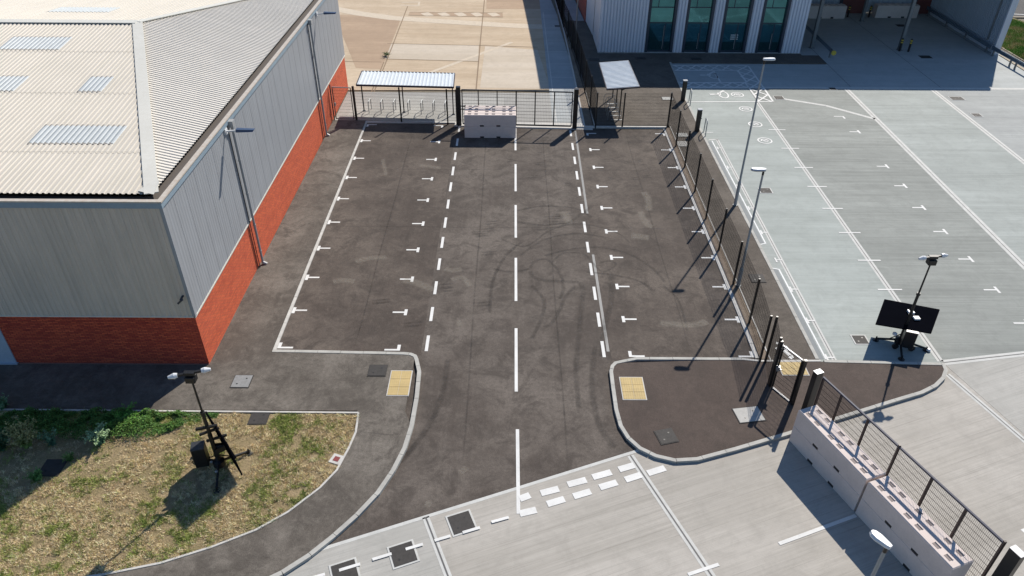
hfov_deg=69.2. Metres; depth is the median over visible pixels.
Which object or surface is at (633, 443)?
kerb
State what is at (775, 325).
fence
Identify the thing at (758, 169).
lamp column
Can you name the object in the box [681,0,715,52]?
window
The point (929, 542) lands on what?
concrete block
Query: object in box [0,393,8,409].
weed
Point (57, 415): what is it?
ground cover
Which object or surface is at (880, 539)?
lamp column
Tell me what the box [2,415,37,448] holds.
weed
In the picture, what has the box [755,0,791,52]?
window
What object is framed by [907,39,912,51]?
bollard
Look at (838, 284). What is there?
car park
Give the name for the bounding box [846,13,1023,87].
car park
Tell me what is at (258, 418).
manhole cover
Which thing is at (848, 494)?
concrete block
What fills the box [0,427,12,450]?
weed
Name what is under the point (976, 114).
manhole cover
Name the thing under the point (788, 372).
tactile paving
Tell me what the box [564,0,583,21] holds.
footpath
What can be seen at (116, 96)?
warehouse
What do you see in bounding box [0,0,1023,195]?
ground
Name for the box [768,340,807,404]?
pedestrian gate
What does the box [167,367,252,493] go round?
camera tower
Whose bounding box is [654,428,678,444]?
manhole cover
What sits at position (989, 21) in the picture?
loading canopy
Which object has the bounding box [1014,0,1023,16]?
car park
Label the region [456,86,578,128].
vehicle gate
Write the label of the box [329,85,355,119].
pedestrian gate
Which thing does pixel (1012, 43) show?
verge grass
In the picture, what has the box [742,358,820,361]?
kerb
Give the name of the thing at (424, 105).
fence
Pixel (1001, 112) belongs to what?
car park
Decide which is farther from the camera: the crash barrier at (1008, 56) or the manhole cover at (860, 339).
the crash barrier at (1008, 56)
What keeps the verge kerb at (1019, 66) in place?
on the ground at (67, 194)
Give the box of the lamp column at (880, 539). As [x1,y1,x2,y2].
[869,530,892,575]
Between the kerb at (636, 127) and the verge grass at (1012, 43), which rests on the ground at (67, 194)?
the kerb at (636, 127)
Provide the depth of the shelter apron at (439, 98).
51.12 m
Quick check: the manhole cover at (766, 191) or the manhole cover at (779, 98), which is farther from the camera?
the manhole cover at (779, 98)
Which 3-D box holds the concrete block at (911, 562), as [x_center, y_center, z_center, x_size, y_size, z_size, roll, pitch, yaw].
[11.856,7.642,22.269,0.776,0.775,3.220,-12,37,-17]
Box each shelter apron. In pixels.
[335,92,552,122]
[539,0,582,122]
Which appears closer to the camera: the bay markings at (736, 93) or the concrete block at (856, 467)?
the concrete block at (856, 467)
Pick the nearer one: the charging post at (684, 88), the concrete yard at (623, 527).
the concrete yard at (623, 527)
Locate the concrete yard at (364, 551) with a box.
[283,519,443,575]
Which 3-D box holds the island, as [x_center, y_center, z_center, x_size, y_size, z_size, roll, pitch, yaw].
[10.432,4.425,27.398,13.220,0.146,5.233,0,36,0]
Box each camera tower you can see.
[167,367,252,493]
[872,253,947,360]
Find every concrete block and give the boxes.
[464,111,515,126]
[464,127,515,137]
[465,106,515,110]
[789,426,862,510]
[794,405,885,494]
[808,3,846,18]
[855,498,934,575]
[862,476,973,575]
[871,3,919,17]
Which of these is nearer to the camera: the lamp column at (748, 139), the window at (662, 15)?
the lamp column at (748, 139)
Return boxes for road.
[329,123,758,544]
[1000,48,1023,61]
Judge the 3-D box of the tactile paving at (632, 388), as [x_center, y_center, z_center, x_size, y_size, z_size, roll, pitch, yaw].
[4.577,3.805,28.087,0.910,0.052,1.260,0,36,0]
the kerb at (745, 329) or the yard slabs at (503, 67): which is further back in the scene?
the yard slabs at (503, 67)
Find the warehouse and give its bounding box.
[0,0,347,364]
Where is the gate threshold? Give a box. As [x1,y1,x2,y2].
[455,122,592,129]
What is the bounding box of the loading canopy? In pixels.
[809,0,1018,54]
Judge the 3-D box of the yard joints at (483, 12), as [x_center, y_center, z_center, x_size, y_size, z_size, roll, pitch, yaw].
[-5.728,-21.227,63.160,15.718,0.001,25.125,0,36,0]
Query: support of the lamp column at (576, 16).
on the footpath at (655, 75)
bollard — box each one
[898,38,903,50]
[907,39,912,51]
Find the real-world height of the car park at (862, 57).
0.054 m
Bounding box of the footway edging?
[0,409,358,575]
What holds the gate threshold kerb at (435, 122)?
on the road at (475, 411)
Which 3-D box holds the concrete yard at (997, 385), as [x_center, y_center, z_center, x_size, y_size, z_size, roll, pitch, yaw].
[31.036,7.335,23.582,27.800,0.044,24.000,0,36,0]
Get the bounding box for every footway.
[0,120,414,411]
[104,410,409,575]
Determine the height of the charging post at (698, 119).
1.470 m
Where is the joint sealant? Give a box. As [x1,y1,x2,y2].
[425,15,1023,575]
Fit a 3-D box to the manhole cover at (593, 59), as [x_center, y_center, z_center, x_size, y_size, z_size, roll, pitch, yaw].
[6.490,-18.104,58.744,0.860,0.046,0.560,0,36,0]
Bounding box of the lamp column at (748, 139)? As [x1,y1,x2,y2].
[733,57,774,205]
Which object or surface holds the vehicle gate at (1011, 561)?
on the concrete yard at (742, 512)
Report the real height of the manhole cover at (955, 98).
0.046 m
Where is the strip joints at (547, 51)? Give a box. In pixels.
[543,12,578,121]
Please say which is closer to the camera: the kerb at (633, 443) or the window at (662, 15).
the kerb at (633, 443)
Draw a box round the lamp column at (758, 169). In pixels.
[735,167,765,286]
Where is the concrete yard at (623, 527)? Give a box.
[430,454,706,575]
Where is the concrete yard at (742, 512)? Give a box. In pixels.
[631,366,1023,575]
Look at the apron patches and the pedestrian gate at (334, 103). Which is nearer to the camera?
the pedestrian gate at (334, 103)
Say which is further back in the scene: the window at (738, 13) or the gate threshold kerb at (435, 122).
the window at (738, 13)
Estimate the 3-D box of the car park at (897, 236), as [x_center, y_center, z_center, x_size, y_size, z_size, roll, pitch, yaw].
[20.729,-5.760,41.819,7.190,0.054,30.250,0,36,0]
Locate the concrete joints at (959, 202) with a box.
[321,86,1023,575]
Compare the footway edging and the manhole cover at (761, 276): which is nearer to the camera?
the footway edging
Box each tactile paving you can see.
[386,370,412,396]
[619,377,646,399]
[780,361,809,375]
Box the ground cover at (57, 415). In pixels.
[0,405,218,441]
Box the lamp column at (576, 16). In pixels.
[575,0,578,37]
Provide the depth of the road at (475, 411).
30.34 m
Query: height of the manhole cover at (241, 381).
0.046 m
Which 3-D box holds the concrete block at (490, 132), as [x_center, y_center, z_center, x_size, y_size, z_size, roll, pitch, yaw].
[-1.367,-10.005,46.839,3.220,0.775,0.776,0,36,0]
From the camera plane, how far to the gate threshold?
48.17 m
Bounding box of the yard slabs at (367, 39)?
[340,0,539,68]
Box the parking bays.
[277,123,754,359]
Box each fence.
[352,86,401,121]
[399,88,446,122]
[446,89,456,124]
[556,0,597,123]
[595,93,672,127]
[668,92,772,361]
[764,316,782,383]
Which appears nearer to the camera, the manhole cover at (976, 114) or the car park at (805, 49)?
the manhole cover at (976, 114)
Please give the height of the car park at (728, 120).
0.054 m
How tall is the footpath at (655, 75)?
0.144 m
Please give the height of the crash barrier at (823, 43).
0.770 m
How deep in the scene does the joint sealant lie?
30.18 m
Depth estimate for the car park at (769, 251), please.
35.70 m
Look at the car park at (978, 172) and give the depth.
45.13 m
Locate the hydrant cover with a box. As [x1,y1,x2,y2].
[329,453,342,464]
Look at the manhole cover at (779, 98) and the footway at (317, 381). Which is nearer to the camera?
the footway at (317, 381)
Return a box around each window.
[644,0,678,51]
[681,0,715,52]
[718,0,754,52]
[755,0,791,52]
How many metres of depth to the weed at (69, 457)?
25.01 m
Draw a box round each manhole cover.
[40,459,66,475]
[230,375,253,387]
[247,413,269,424]
[328,557,360,575]
[367,365,387,375]
[387,539,419,569]
[445,509,476,536]
[588,58,599,60]
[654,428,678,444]
[732,406,765,423]
[748,274,766,282]
[758,188,773,193]
[773,96,784,99]
[850,335,870,344]
[918,55,931,57]
[948,96,965,100]
[970,113,982,116]
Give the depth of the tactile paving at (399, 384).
28.21 m
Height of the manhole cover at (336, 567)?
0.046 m
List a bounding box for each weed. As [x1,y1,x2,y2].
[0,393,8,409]
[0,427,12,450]
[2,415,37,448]
[22,466,42,482]
[36,427,56,445]
[61,452,74,461]
[82,422,110,445]
[104,401,141,428]
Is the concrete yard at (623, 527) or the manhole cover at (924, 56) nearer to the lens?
the concrete yard at (623, 527)
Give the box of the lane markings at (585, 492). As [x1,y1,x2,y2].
[277,116,1023,575]
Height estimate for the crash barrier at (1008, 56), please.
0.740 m
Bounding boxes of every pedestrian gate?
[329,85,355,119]
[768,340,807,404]
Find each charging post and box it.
[680,79,687,100]
[694,108,702,130]
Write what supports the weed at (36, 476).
on the grass ground at (39, 459)
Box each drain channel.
[574,131,609,351]
[708,141,823,358]
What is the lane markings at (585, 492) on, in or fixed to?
on the road at (475, 411)
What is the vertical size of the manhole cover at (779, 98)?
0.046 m
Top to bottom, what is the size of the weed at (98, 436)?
0.700 m
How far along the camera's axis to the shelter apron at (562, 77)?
57.65 m
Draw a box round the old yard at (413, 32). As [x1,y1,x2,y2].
[238,0,548,90]
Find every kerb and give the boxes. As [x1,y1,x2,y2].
[270,349,420,575]
[272,122,366,350]
[365,121,454,123]
[555,0,666,128]
[609,357,947,463]
[663,129,758,358]
[669,62,818,359]
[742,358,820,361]
[999,16,1023,70]
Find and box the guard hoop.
[703,118,707,136]
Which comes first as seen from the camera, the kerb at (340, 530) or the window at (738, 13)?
the kerb at (340, 530)
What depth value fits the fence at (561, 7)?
55.95 m
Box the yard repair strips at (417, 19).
[339,2,542,71]
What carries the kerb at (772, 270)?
on the ground at (67, 194)
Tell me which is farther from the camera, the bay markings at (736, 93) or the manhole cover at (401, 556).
the bay markings at (736, 93)
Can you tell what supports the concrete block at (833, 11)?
on the car park at (862, 57)
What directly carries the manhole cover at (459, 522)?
on the concrete yard at (623, 527)
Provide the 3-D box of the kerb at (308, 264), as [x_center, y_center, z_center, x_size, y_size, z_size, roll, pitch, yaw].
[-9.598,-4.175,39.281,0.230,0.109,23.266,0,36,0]
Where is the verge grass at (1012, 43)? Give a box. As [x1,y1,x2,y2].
[1002,18,1023,59]
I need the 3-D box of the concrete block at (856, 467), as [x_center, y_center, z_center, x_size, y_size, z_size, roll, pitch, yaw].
[10.690,5.235,24.341,0.776,0.775,3.220,-12,37,-17]
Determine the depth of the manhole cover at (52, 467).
24.82 m
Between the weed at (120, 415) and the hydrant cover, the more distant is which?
the weed at (120, 415)
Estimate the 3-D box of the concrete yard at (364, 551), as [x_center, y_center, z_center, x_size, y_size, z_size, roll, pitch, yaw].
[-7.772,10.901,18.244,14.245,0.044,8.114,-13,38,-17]
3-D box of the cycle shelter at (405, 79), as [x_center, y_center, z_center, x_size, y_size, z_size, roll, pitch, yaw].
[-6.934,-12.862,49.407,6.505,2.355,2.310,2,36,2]
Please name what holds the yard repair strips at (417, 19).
on the old yard at (413, 32)
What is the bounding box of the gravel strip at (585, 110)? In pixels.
[554,0,768,359]
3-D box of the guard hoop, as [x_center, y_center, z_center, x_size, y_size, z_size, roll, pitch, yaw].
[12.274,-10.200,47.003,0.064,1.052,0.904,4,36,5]
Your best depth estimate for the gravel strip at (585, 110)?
40.02 m
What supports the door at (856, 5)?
in the loading canopy
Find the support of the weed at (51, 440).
on the grass ground at (39, 459)
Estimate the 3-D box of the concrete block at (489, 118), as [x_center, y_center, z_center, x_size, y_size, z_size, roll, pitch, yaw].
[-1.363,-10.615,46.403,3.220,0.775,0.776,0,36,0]
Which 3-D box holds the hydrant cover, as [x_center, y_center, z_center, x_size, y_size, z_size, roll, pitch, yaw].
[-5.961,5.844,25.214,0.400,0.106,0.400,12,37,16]
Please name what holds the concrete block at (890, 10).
on the car park at (955, 61)
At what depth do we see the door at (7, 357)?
28.78 m
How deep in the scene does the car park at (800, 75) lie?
56.21 m
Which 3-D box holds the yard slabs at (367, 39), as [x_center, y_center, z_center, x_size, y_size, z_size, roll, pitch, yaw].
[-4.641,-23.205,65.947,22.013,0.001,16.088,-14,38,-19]
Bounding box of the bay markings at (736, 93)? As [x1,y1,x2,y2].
[673,65,773,143]
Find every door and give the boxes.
[0,329,18,364]
[843,0,864,12]
[917,0,931,13]
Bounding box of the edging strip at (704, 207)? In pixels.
[565,30,768,356]
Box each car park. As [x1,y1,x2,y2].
[672,63,849,86]
[686,88,781,139]
[707,139,831,361]
[719,140,940,362]
[748,88,1023,362]
[800,41,816,54]
[803,14,940,87]
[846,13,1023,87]
[849,89,1023,261]
[935,89,1023,158]
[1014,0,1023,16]
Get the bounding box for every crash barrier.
[806,25,835,57]
[926,6,991,51]
[991,46,1023,68]
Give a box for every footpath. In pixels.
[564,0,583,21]
[567,21,826,359]
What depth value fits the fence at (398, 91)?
48.01 m
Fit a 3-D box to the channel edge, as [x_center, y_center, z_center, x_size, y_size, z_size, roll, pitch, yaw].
[12.444,-3.205,38.110,0.347,0.001,20.800,0,36,0]
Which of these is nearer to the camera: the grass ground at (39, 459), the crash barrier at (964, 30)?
the grass ground at (39, 459)
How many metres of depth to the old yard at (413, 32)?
64.17 m
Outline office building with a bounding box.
[576,0,811,53]
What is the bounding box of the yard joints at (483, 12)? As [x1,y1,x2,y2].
[345,0,520,91]
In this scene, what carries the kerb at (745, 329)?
on the road at (475, 411)
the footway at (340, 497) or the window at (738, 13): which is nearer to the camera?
the footway at (340, 497)
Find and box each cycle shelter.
[356,71,454,114]
[599,60,639,119]
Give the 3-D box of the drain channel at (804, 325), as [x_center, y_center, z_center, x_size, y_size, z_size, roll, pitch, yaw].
[12.374,-3.175,38.070,0.206,0.001,20.700,0,36,0]
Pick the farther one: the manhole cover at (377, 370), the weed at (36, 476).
the manhole cover at (377, 370)
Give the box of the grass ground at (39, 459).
[0,411,356,575]
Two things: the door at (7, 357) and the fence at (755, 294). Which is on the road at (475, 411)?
the fence at (755, 294)
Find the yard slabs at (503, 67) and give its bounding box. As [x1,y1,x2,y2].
[385,44,548,88]
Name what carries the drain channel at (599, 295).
on the road at (475, 411)
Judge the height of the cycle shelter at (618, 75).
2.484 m
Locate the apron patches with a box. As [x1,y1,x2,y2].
[347,96,503,118]
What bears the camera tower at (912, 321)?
on the car park at (838, 284)
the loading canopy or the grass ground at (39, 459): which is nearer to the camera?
the grass ground at (39, 459)
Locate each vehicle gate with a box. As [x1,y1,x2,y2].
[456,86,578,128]
[801,369,1023,575]
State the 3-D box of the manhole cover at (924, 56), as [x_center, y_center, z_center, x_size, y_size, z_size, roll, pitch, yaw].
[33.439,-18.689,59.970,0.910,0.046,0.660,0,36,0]
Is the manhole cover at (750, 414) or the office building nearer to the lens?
the manhole cover at (750, 414)
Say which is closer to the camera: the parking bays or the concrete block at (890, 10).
the parking bays
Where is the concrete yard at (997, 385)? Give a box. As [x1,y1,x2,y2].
[946,356,1023,433]
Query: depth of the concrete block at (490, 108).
46.77 m
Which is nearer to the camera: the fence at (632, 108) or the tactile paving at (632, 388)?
the tactile paving at (632, 388)
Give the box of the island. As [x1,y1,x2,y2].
[613,360,943,457]
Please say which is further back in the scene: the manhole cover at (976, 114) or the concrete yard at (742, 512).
the manhole cover at (976, 114)
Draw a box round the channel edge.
[712,141,825,358]
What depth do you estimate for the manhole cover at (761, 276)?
34.05 m
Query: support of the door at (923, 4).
in the loading canopy
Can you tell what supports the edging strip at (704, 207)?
on the ground at (67, 194)
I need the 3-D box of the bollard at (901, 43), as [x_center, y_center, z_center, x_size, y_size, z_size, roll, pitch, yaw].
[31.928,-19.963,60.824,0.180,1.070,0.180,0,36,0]
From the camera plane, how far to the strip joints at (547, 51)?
58.17 m
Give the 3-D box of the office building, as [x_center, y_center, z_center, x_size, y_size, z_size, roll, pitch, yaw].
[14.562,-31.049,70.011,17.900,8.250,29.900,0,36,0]

